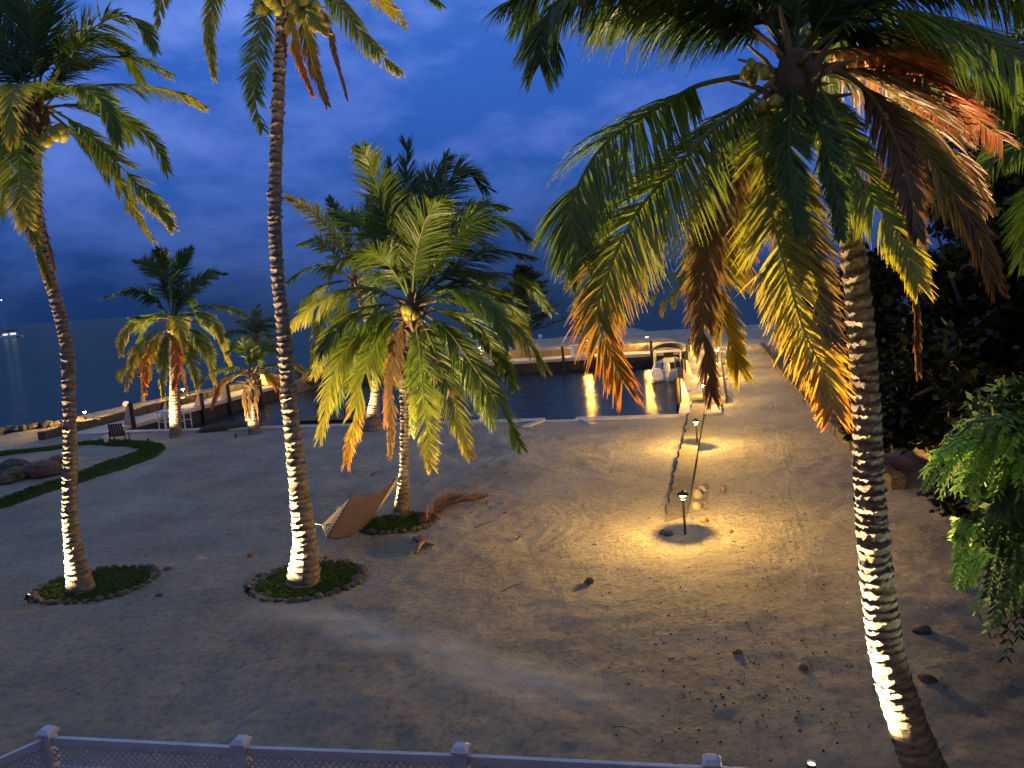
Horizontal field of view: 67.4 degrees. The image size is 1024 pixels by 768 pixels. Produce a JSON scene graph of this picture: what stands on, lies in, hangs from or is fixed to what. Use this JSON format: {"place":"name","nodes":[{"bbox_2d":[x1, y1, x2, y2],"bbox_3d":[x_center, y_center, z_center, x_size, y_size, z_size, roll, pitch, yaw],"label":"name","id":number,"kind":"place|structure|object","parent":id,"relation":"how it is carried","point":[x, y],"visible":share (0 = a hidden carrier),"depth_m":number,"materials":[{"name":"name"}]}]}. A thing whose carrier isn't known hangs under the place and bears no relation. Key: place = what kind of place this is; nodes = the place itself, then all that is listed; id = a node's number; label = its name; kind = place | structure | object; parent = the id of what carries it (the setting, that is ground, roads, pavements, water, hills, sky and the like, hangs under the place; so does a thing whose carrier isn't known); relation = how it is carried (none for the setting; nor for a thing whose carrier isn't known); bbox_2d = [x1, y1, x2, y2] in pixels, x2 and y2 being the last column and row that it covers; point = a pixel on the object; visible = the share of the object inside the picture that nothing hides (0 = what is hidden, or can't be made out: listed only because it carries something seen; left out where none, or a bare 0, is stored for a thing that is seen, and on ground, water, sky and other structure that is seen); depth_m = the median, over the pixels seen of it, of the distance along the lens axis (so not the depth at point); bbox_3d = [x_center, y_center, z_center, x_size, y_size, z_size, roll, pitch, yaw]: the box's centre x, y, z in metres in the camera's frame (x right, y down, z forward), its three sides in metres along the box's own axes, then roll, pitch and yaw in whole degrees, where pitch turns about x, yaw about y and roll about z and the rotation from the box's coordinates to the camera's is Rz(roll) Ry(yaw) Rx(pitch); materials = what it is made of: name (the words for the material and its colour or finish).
{"place":"outdoors","nodes":[
{"label":"outdoors","id":0,"kind":"place"},
{"bbox_2d":[0,438,164,508],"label":"grass","id":1,"kind":"structure","parent":0,"point":[148,450],"depth_m":31.50,"materials":[{"name":"green plant"}]},
{"bbox_2d":[107,423,130,444],"bbox_3d":[-18.706,2.343,36.532,0.800,1.013,0.704,-5,7,-8],"label":"garden chair","id":2,"kind":"object","parent":1,"relation":"on","point":[114,428],"visible":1,"depth_m":36.23,"materials":[{"name":"brown wood"}]},
{"bbox_2d":[184,366,675,427],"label":"basin water","id":3,"kind":"structure","parent":0,"point":[559,395],"depth_m":47.93,"materials":[{"name":"blue liquid"}]},
{"bbox_2d":[124,402,136,429],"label":"mooring pile","id":4,"kind":"object","parent":3,"relation":"in","point":[129,419],"visible":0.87,"depth_m":42.27,"materials":[{"name":"wood"}]},
{"bbox_2d":[161,400,169,417],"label":"mooring pile","id":5,"kind":"object","parent":3,"relation":"in","point":[166,405],"visible":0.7,"depth_m":45.23,"materials":[{"name":"concrete"}]},
{"bbox_2d":[194,393,206,421],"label":"mooring pile","id":6,"kind":"object","parent":3,"relation":"in","point":[199,401],"visible":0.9,"depth_m":48.26,"materials":[{"name":"wood"}]},
{"bbox_2d":[221,383,232,413],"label":"mooring pile","id":7,"kind":"object","parent":3,"relation":"in","point":[226,394],"visible":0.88,"depth_m":51.03,"materials":[{"name":"wood"}]},
{"bbox_2d":[254,377,263,403],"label":"mooring pile","id":8,"kind":"object","parent":3,"relation":"in","point":[261,396],"visible":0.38,"depth_m":54.75,"materials":[{"name":"wood"}]},
{"bbox_2d":[300,405,365,423],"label":"timber jetty","id":9,"kind":"object","parent":3,"relation":"in","point":[332,418],"visible":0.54,"depth_m":40.17,"materials":[{"name":"brown wood"}]},
{"bbox_2d":[561,346,565,371],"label":"mooring pile","id":10,"kind":"object","parent":3,"relation":"in","point":[563,358],"visible":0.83,"depth_m":60.57,"materials":[{"name":"brown wood"}]},
{"bbox_2d":[592,355,594,369],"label":"mooring pile","id":11,"kind":"object","parent":3,"relation":"in","point":[593,362],"visible":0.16,"depth_m":60.19,"materials":[{"name":"brown wood"}]},
{"bbox_2d":[649,340,653,365],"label":"mooring pile","id":12,"kind":"object","parent":3,"relation":"in","point":[651,353],"visible":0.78,"depth_m":59.51,"materials":[{"name":"brown wood"}]},
{"bbox_2d":[650,343,683,381],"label":"motor boat","id":13,"kind":"object","parent":3,"relation":"on","point":[666,367],"visible":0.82,"depth_m":51.22,"materials":[{"name":"white plastic"}]},
{"bbox_2d":[674,377,689,413],"bbox_3d":[8.014,1.289,35.919,0.688,3.252,0.228,-4,7,0],"label":"mooring pile","id":14,"kind":"object","parent":3,"relation":"in","point":[680,388],"visible":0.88,"depth_m":35.72,"materials":[{"name":"wood"}]},
{"bbox_2d":[677,368,691,397],"bbox_3d":[8.884,0.796,39.292,0.688,3.252,0.228,-4,7,0],"label":"mooring pile","id":15,"kind":"object","parent":3,"relation":"in","point":[685,379],"visible":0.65,"depth_m":39.07,"materials":[{"name":"wood"}]},
{"bbox_2d":[681,359,693,379],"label":"mooring pile","id":16,"kind":"object","parent":3,"relation":"in","point":[685,365],"visible":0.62,"depth_m":43.24,"materials":[{"name":"wood"}]},
{"bbox_2d":[683,351,694,371],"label":"mooring pile","id":17,"kind":"object","parent":3,"relation":"in","point":[686,354],"visible":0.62,"depth_m":47.60,"materials":[{"name":"wood"}]},
{"bbox_2d":[686,344,695,360],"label":"mooring pile","id":18,"kind":"object","parent":3,"relation":"in","point":[688,348],"visible":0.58,"depth_m":52.16,"materials":[{"name":"wood"}]},
{"bbox_2d":[0,259,908,435],"bbox_3d":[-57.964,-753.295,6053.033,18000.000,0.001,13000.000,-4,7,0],"label":"sea water","id":19,"kind":"structure","parent":0,"point":[31,389],"depth_m":133.79,"materials":[{"name":"blue liquid"}]},
{"bbox_2d":[0,300,23,338],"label":"catamaran","id":20,"kind":"object","parent":19,"relation":"on","point":[5,335],"visible":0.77,"depth_m":423.33,"materials":[{"name":"metal"}]},
{"bbox_2d":[482,350,490,361],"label":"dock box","id":21,"kind":"object","parent":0,"point":[486,357],"visible":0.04,"depth_m":62.44,"materials":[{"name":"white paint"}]},
{"bbox_2d":[0,0,1022,326],"label":"sky","id":22,"kind":"structure","parent":0,"point":[460,86],"materials":[{"name":"blue"}]},
{"bbox_2d":[0,311,1023,767],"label":"sand ground","id":23,"kind":"structure","parent":0,"point":[406,653],"depth_m":14.68,"materials":[{"name":"beige sand"}]},
{"bbox_2d":[0,466,26,484],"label":"boulder","id":24,"kind":"object","parent":23,"relation":"on","point":[13,474],"visible":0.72,"depth_m":29.67,"materials":[{"name":"grey stone"}]},
{"bbox_2d":[0,458,30,470],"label":"boulder","id":25,"kind":"object","parent":23,"relation":"on","point":[5,465],"visible":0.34,"depth_m":30.43,"materials":[{"name":"stone"}]},
{"bbox_2d":[21,462,32,478],"bbox_3d":[-18.909,3.484,30.599,1.357,0.772,0.834,-9,9,-33],"label":"boulder","id":26,"kind":"object","parent":23,"relation":"on","point":[25,466],"visible":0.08,"depth_m":30.19,"materials":[{"name":"stone"}]},
{"bbox_2d":[24,593,31,603],"bbox_3d":[-10.483,4.691,16.658,0.154,0.345,0.111,-6,7,-12],"label":"uplight","id":27,"kind":"object","parent":23,"relation":"on","point":[27,596],"visible":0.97,"depth_m":16.61,"materials":[{"name":"black metal"}]},
{"bbox_2d":[25,460,60,478],"bbox_3d":[-18.426,3.472,30.403,1.334,0.984,1.082,-4,7,0],"label":"boulder","id":28,"kind":"object","parent":23,"relation":"on","point":[39,469],"visible":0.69,"depth_m":29.98,"materials":[{"name":"brown stone"}]},
{"bbox_2d":[0,416,86,434],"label":"stone edging","id":29,"kind":"object","parent":23,"relation":"on","point":[24,427],"visible":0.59,"depth_m":44.24,"materials":[{"name":"beige stone"}]},
{"bbox_2d":[48,455,62,463],"bbox_3d":[-18.821,3.331,31.331,1.213,0.823,0.686,-10,9,-38],"label":"boulder","id":30,"kind":"object","parent":23,"relation":"on","point":[59,458],"visible":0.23,"depth_m":31.25,"materials":[{"name":"stone"}]},
{"bbox_2d":[58,463,77,474],"bbox_3d":[-17.726,3.446,30.530,0.830,0.624,0.639,-4,7,0],"label":"boulder","id":31,"kind":"object","parent":23,"relation":"on","point":[60,469],"visible":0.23,"depth_m":30.25,"materials":[{"name":"stone"}]},
{"bbox_2d":[29,564,161,604],"bbox_3d":[-9.452,4.536,17.460,2.826,0.219,2.266,-4,7,0],"label":"grass bed","id":32,"kind":"object","parent":23,"relation":"on","point":[112,581],"visible":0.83,"depth_m":17.23,"materials":[{"name":"grass"},{"name":"green plant"}]},
{"bbox_2d":[0,0,209,594],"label":"coconut palm","id":33,"kind":"object","parent":23,"relation":"on","point":[25,112],"visible":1,"depth_m":15.63,"materials":[{"name":"green plant"}]},
{"bbox_2d":[103,435,107,442],"bbox_3d":[-19.429,2.697,36.754,0.180,0.455,0.180,-4,7,0],"label":"marker post","id":34,"kind":"object","parent":23,"relation":"on","point":[105,437],"visible":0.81,"depth_m":36.69,"materials":[{"name":"white paint"}]},
{"bbox_2d":[115,349,168,401],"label":"coconut palm","id":35,"kind":"object","parent":23,"relation":"on","point":[121,372],"visible":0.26,"depth_m":54.58,"materials":[{"name":"green plant"}]},
{"bbox_2d":[37,379,261,439],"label":"stone wall","id":36,"kind":"structure","parent":23,"relation":"on","point":[99,421],"depth_m":45.13,"materials":[{"name":"brown stone"}]},
{"bbox_2d":[163,566,171,570],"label":"stone","id":37,"kind":"object","parent":23,"relation":"on","point":[167,568],"visible":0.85,"depth_m":17.98,"materials":[{"name":"grey stone"}]},
{"bbox_2d":[101,243,249,437],"bbox_3d":[-16.286,-1.974,37.294,5.706,9.442,5.408,-10,9,-36],"label":"coconut palm","id":38,"kind":"object","parent":23,"relation":"on","point":[181,343],"visible":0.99,"depth_m":36.83,"materials":[{"name":"green plant"}]},
{"bbox_2d":[76,380,296,434],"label":"spit dock","id":39,"kind":"object","parent":23,"relation":"on","point":[150,420],"visible":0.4,"depth_m":48.16,"materials":[{"name":"concrete"}]},
{"bbox_2d":[196,421,263,432],"bbox_3d":[-14.277,2.069,38.797,3.300,0.382,1.240,-6,7,-10],"label":"dinghy","id":40,"kind":"object","parent":23,"relation":"on","point":[225,426],"visible":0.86,"depth_m":38.38,"materials":[{"name":"black metal"}]},
{"bbox_2d":[245,585,251,595],"bbox_3d":[-5.495,4.360,16.027,0.154,0.345,0.111,-9,8,-30],"label":"uplight","id":41,"kind":"object","parent":23,"relation":"on","point":[248,588],"visible":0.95,"depth_m":15.98,"materials":[{"name":"black metal"}]},
{"bbox_2d":[247,553,254,557],"bbox_3d":[-6.299,4.158,18.527,0.184,0.192,0.144,-4,7,0],"label":"fallen coconut","id":42,"kind":"object","parent":23,"relation":"on","point":[249,555],"visible":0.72,"depth_m":18.48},
{"bbox_2d":[194,336,308,434],"bbox_3d":[-12.293,0.006,37.207,5.522,4.887,2.812,-4,7,0],"label":"coconut palm","id":43,"kind":"object","parent":23,"relation":"on","point":[252,382],"visible":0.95,"depth_m":36.38,"materials":[{"name":"green plant"}]},
{"bbox_2d":[216,303,294,386],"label":"coconut palm","id":44,"kind":"object","parent":23,"relation":"on","point":[257,324],"visible":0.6,"depth_m":56.47,"materials":[{"name":"green plant"}]},
{"bbox_2d":[151,0,446,588],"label":"coconut palm","id":45,"kind":"object","parent":23,"relation":"on","point":[304,568],"visible":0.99,"depth_m":15.24,"materials":[{"name":"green plant"}]},
{"bbox_2d":[243,559,368,602],"bbox_3d":[-4.467,4.264,16.704,2.662,0.216,2.391,-4,7,0],"label":"grass bed","id":46,"kind":"object","parent":23,"relation":"on","point":[335,577],"visible":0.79,"depth_m":16.41,"materials":[{"name":"green grass"},{"name":"green plant"}]},
{"bbox_2d":[300,373,313,384],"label":"boulder","id":47,"kind":"object","parent":23,"relation":"on","point":[304,379],"visible":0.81,"depth_m":60.17,"materials":[{"name":"brown stone"}]},
{"bbox_2d":[317,367,332,383],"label":"boulder","id":48,"kind":"object","parent":23,"relation":"on","point":[325,379],"visible":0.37,"depth_m":61.60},
{"bbox_2d":[283,193,384,431],"bbox_3d":[-6.784,-3.556,35.549,6.613,11.571,4.145,-4,7,0],"label":"coconut palm","id":49,"kind":"object","parent":23,"relation":"on","point":[372,422],"visible":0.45,"depth_m":34.20,"materials":[{"name":"green plant"}]},
{"bbox_2d":[350,575,361,579],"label":"stone","id":50,"kind":"object","parent":23,"relation":"on","point":[353,577],"visible":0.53,"depth_m":16.49,"materials":[{"name":"grey stone"}]},
{"bbox_2d":[0,725,740,767],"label":"white fence","id":51,"kind":"object","parent":23,"relation":"on","point":[239,748],"visible":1,"depth_m":7.92,"materials":[{"name":"plastic"}]},
{"bbox_2d":[103,414,679,433],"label":"quay","id":52,"kind":"structure","parent":23,"relation":"on","point":[586,420],"depth_m":34.58,"materials":[{"name":"concrete"}]},
{"bbox_2d":[154,408,192,429],"bbox_3d":[-17.471,1.841,39.774,1.750,0.975,0.750,-3,7,12],"label":"cleaning table","id":53,"kind":"object","parent":52,"relation":"on","point":[167,411],"visible":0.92,"depth_m":39.62,"materials":[{"name":"white paint"}]},
{"bbox_2d":[359,510,440,534],"bbox_3d":[-3.044,3.656,20.302,2.347,0.213,1.729,-4,7,0],"label":"grass bed","id":54,"kind":"object","parent":23,"relation":"on","point":[383,524],"visible":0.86,"depth_m":19.98,"materials":[{"name":"green plant"}]},
{"bbox_2d":[412,534,433,553],"bbox_3d":[-2.140,3.824,18.526,0.487,0.150,1.251,-6,7,-10],"label":"palm boot","id":55,"kind":"object","parent":23,"relation":"on","point":[421,541],"visible":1,"depth_m":18.42,"materials":[{"name":"brown plant"}]},
{"bbox_2d":[290,133,557,517],"bbox_3d":[-2.370,-1.526,21.115,7.339,10.344,5.412,-4,7,0],"label":"coconut palm","id":56,"kind":"object","parent":23,"relation":"on","point":[404,251],"visible":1,"depth_m":19.82,"materials":[{"name":"green plant"}]},
{"bbox_2d":[314,477,398,539],"bbox_3d":[-3.967,3.317,18.879,0.834,1.182,4.281,-2,8,18],"label":"hammock","id":57,"kind":"object","parent":56,"relation":"hanging from","point":[357,513],"visible":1,"depth_m":19.29,"materials":[{"name":"brown fabric"}]},
{"bbox_2d":[3,427,870,763],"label":"leaf litter","id":58,"kind":"object","parent":23,"relation":"on","point":[663,643],"visible":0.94,"depth_m":11.89,"materials":[{"name":"brown plant"}]},
{"bbox_2d":[416,489,490,533],"bbox_3d":[-1.911,3.215,21.064,1.109,0.702,3.373,1,9,35],"label":"fallen frond","id":59,"kind":"object","parent":23,"relation":"on","point":[450,502],"visible":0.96,"depth_m":21.27,"materials":[{"name":"brown plant"}]},
{"bbox_2d":[323,348,685,385],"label":"dock","id":60,"kind":"object","parent":23,"relation":"on","point":[634,359],"visible":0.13,"depth_m":60.94,"materials":[{"name":"concrete"}]},
{"bbox_2d":[570,345,588,357],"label":"dock box","id":61,"kind":"object","parent":60,"relation":"on","point":[573,349],"visible":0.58,"depth_m":60.97,"materials":[{"name":"white paint"}]},
{"bbox_2d":[353,341,675,368],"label":"retaining wall","id":62,"kind":"structure","parent":23,"relation":"on","point":[567,351],"depth_m":63.57,"materials":[{"name":"beige stone"}]},
{"bbox_2d":[500,263,567,333],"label":"casuarina tree","id":63,"kind":"object","parent":23,"relation":"on","point":[520,290],"visible":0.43,"depth_m":81.40,"materials":[{"name":"green plant"}]},
{"bbox_2d":[584,577,593,584],"bbox_3d":[1.556,3.970,15.457,0.202,0.186,0.205,-9,9,-34],"label":"fallen coconut","id":64,"kind":"object","parent":23,"relation":"on","point":[589,580],"visible":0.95,"depth_m":15.38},
{"bbox_2d":[613,726,639,734],"bbox_3d":[1.539,4.639,10.325,0.401,0.066,0.020,1,9,35],"label":"twig","id":65,"kind":"object","parent":23,"relation":"on","point":[624,727],"visible":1,"depth_m":10.33,"materials":[{"name":"brown wood"}]},
{"bbox_2d":[663,530,673,536],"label":"stone","id":66,"kind":"object","parent":23,"relation":"on","point":[667,533],"visible":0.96,"depth_m":17.85,"materials":[{"name":"grey stone"}]},
{"bbox_2d":[677,490,688,534],"bbox_3d":[3.980,3.019,17.802,0.270,1.165,0.267,-4,7,0],"label":"path lamp","id":67,"kind":"object","parent":23,"relation":"on","point":[682,493],"visible":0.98,"depth_m":17.75,"materials":[{"name":"brown metal"}]},
{"bbox_2d":[665,400,705,521],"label":"seawall slab","id":68,"kind":"structure","parent":23,"relation":"on","point":[684,475],"depth_m":23.59,"materials":[{"name":"grey concrete"}]},
{"bbox_2d":[650,257,733,341],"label":"coconut palm","id":69,"kind":"object","parent":23,"relation":"on","point":[675,292],"visible":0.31,"depth_m":56.82,"materials":[{"name":"green plant"}]},
{"bbox_2d":[692,418,699,441],"bbox_3d":[6.410,1.732,26.675,0.270,1.106,0.267,-4,7,0],"label":"path lamp","id":70,"kind":"object","parent":23,"relation":"on","point":[695,420],"visible":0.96,"depth_m":26.62,"materials":[{"name":"brown metal"}]},
{"bbox_2d":[691,502,701,509],"bbox_3d":[4.751,3.148,19.703,0.277,0.266,0.255,-4,7,0],"label":"stone","id":71,"kind":"object","parent":23,"relation":"on","point":[696,506],"visible":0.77,"depth_m":19.62,"materials":[{"name":"beige stone"}]},
{"bbox_2d":[693,489,702,498],"bbox_3d":[5.032,2.996,20.752,0.339,0.308,0.254,-10,9,-36],"label":"stone","id":72,"kind":"object","parent":23,"relation":"on","point":[697,493],"visible":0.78,"depth_m":20.65,"materials":[{"name":"beige stone"}]},
{"bbox_2d":[678,348,725,416],"bbox_3d":[11.582,0.522,45.938,2.030,2.720,27.422,-2,7,15],"label":"side dock","id":73,"kind":"object","parent":23,"relation":"on","point":[684,408],"visible":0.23,"depth_m":38.75,"materials":[{"name":"concrete"}]},
{"bbox_2d":[689,394,702,401],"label":"stone pillar","id":74,"kind":"structure","parent":73,"relation":"on","point":[692,397],"depth_m":35.70,"materials":[{"name":"beige stone"}]},
{"bbox_2d":[697,485,706,491],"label":"stone","id":75,"kind":"object","parent":23,"relation":"on","point":[701,488],"visible":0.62,"depth_m":21.15,"materials":[{"name":"beige stone"}]},
{"bbox_2d":[700,516,707,522],"bbox_3d":[4.651,3.308,18.633,0.185,0.181,0.153,2,10,41],"label":"fallen coconut","id":76,"kind":"object","parent":23,"relation":"on","point":[703,519],"visible":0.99,"depth_m":18.59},
{"bbox_2d":[732,648,742,654],"bbox_3d":[3.592,4.266,12.237,0.159,0.107,0.141,-4,7,0],"label":"coconut husk","id":77,"kind":"object","parent":23,"relation":"on","point":[737,651],"visible":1,"depth_m":12.19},
{"bbox_2d":[479,0,1023,767],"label":"coconut palm","id":78,"kind":"object","parent":23,"relation":"on","point":[755,188],"visible":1,"depth_m":7.63,"materials":[{"name":"green plant"}]},
{"bbox_2d":[799,663,807,670],"bbox_3d":[4.391,4.277,11.591,0.132,0.102,0.126,-4,7,0],"label":"coconut husk","id":79,"kind":"object","parent":23,"relation":"on","point":[803,667],"visible":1,"depth_m":11.55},
{"bbox_2d":[772,274,843,367],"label":"broadleaf tree","id":80,"kind":"object","parent":23,"relation":"on","point":[812,308],"visible":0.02,"depth_m":43.39,"materials":[{"name":"green plant"}]},
{"bbox_2d":[807,759,816,767],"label":"uplight","id":81,"kind":"object","parent":23,"relation":"on","point":[811,763],"visible":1,"depth_m":9.06,"materials":[{"name":"black metal"}]},
{"bbox_2d":[760,343,905,489],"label":"stone wall","id":82,"kind":"structure","parent":23,"relation":"on","point":[895,479],"depth_m":27.50,"materials":[{"name":"stone"}]},
{"bbox_2d":[801,278,904,365],"bbox_3d":[16.313,-2.548,36.094,5.640,6.101,5.242,-4,7,0],"label":"broadleaf tree","id":83,"kind":"object","parent":23,"relation":"on","point":[840,286],"visible":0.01,"depth_m":35.83,"materials":[{"name":"green plant"}]},
{"bbox_2d":[832,250,954,400],"bbox_3d":[14.790,-1.603,27.987,5.900,6.395,5.455,-6,7,-10],"label":"broadleaf tree","id":84,"kind":"object","parent":23,"relation":"on","point":[884,321],"visible":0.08,"depth_m":27.39,"materials":[{"name":"green plant"}]},
{"bbox_2d":[838,122,998,454],"bbox_3d":[12.627,-2.130,21.236,7.464,9.432,5.867,-4,7,0],"label":"broadleaf tree","id":85,"kind":"object","parent":23,"relation":"on","point":[902,403],"visible":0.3,"depth_m":21.28,"materials":[{"name":"green plant"}]},
{"bbox_2d":[911,624,931,634],"bbox_3d":[6.596,3.959,12.390,0.314,0.136,0.270,-4,7,0],"label":"stone","id":86,"kind":"object","parent":23,"relation":"on","point":[921,629],"visible":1,"depth_m":12.31,"materials":[{"name":"grey stone"}]},
{"bbox_2d":[917,673,937,683],"bbox_3d":[5.901,4.179,10.885,0.255,0.145,0.238,-4,7,0],"label":"stone","id":87,"kind":"object","parent":23,"relation":"on","point":[926,678],"visible":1,"depth_m":10.83,"materials":[{"name":"grey stone"}]},
{"bbox_2d":[903,407,965,476],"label":"boundary wall","id":88,"kind":"structure","parent":23,"relation":"on","point":[919,455],"depth_m":22.39,"materials":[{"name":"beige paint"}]},
{"bbox_2d":[913,404,967,468],"bbox_3d":[12.219,1.505,20.588,2.572,2.172,2.250,0,8,31],"label":"shrub","id":89,"kind":"object","parent":23,"relation":"on","point":[935,425],"visible":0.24,"depth_m":20.34,"materials":[{"name":"green plant"}]},
{"bbox_2d":[918,222,980,412],"bbox_3d":[16.069,-2.905,24.599,7.745,9.610,8.394,-4,7,0],"label":"broadleaf tree","id":90,"kind":"object","parent":23,"relation":"on","point":[947,283],"visible":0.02,"depth_m":23.29,"materials":[{"name":"green plant"}]},
{"bbox_2d":[917,462,984,529],"bbox_3d":[10.071,2.363,15.956,2.474,1.947,2.483,-9,9,-32],"label":"shrub","id":91,"kind":"object","parent":23,"relation":"on","point":[948,505],"visible":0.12,"depth_m":15.93,"materials":[{"name":"green plant"}]},
{"bbox_2d":[918,373,1023,662],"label":"feathery tree","id":92,"kind":"object","parent":23,"relation":"on","point":[991,452],"visible":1,"depth_m":8.53,"materials":[{"name":"green plant"}]},
{"bbox_2d":[927,193,1023,427],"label":"broadleaf tree","id":93,"kind":"object","parent":23,"relation":"on","point":[979,353],"visible":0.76,"depth_m":16.05,"materials":[{"name":"green plant"}]},
{"bbox_2d":[928,59,1023,433],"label":"broadleaf tree","id":94,"kind":"object","parent":23,"relation":"on","point":[1004,189],"visible":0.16,"depth_m":16.49,"materials":[{"name":"green plant"}]},
{"bbox_2d":[936,0,1023,280],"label":"coconut palm","id":95,"kind":"object","parent":23,"relation":"on","point":[1012,154],"visible":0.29,"depth_m":9.51,"materials":[{"name":"green plant"}]}
]}

